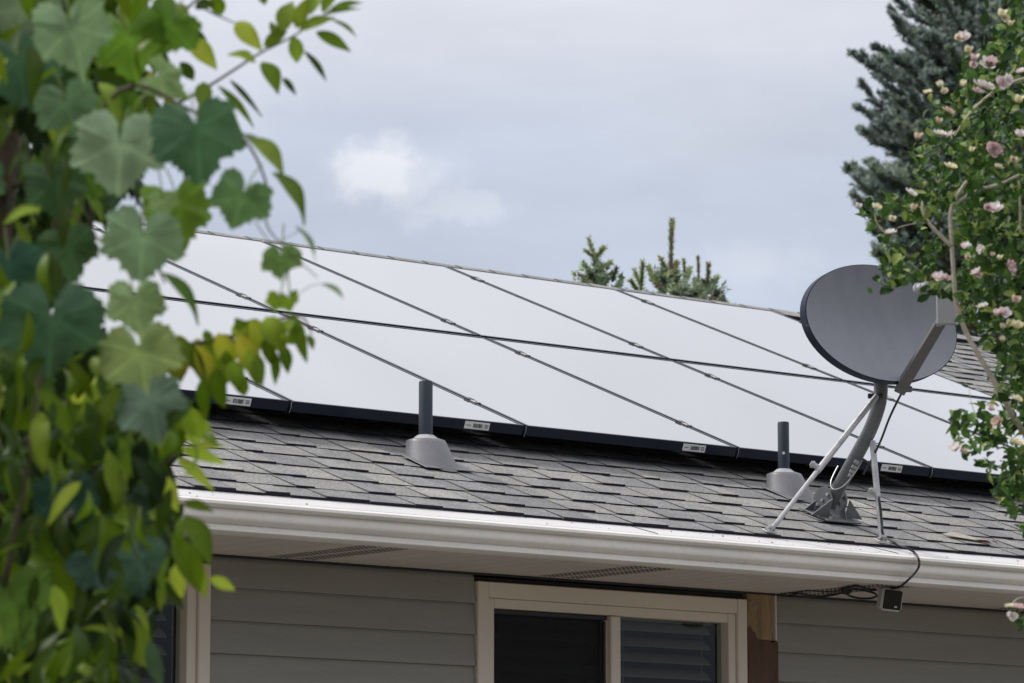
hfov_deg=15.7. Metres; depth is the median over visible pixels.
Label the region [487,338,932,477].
solar panel
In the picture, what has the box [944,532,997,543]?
dry leaf
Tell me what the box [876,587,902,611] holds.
security camera
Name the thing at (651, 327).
solar panel
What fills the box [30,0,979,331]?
sky
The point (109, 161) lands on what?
grapevine
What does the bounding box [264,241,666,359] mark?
solar panel
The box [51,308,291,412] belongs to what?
solar panel
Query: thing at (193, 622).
window
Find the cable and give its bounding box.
[775,394,919,599]
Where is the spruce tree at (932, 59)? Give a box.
[841,0,1023,340]
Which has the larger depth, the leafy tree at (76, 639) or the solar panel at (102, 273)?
the solar panel at (102, 273)
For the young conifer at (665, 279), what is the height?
6.107 m
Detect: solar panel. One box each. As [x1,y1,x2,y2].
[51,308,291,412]
[73,225,274,311]
[91,289,526,436]
[93,221,477,336]
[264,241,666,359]
[281,313,738,457]
[447,266,842,380]
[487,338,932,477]
[617,289,996,399]
[676,361,1023,483]
[849,382,1023,446]
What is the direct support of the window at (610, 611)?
in the house
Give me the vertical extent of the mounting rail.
0.094 m
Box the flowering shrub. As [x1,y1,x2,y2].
[855,0,1023,631]
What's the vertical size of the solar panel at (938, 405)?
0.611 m
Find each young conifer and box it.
[570,234,627,288]
[625,216,712,298]
[689,253,735,303]
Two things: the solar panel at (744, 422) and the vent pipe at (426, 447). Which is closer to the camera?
the vent pipe at (426, 447)
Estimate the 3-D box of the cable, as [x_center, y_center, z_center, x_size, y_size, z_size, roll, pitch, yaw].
[1.237,0.548,12.991,0.252,0.686,0.879,6,-10,-33]
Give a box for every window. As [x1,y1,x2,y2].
[120,563,210,682]
[473,581,747,682]
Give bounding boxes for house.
[118,222,1023,682]
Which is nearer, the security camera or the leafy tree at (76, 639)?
the leafy tree at (76, 639)
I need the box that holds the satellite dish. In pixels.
[762,264,958,542]
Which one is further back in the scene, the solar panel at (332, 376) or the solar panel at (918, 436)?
the solar panel at (918, 436)
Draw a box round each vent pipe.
[400,380,474,471]
[763,421,813,502]
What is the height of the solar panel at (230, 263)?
0.620 m
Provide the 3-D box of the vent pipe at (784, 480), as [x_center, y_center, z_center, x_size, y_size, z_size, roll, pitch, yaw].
[1.007,0.438,13.330,0.205,0.304,0.199,7,-11,-39]
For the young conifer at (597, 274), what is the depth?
23.95 m
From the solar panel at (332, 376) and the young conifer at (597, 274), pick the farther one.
the young conifer at (597, 274)
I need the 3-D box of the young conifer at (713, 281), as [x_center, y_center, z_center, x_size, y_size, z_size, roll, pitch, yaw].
[1.353,2.358,25.578,3.605,6.023,3.880,7,-11,-39]
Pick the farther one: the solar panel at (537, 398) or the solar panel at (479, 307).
the solar panel at (479, 307)
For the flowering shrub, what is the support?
on the ground
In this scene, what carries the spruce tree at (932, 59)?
on the ground
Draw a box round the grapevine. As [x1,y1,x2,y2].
[0,0,343,652]
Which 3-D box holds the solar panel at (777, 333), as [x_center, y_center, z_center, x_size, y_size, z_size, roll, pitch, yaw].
[1.339,0.029,16.820,1.006,0.620,1.495,7,-11,-39]
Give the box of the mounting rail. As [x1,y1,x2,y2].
[359,419,960,483]
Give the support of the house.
on the ground
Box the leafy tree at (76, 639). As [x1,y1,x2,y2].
[0,0,361,682]
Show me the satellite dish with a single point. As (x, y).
(902, 339)

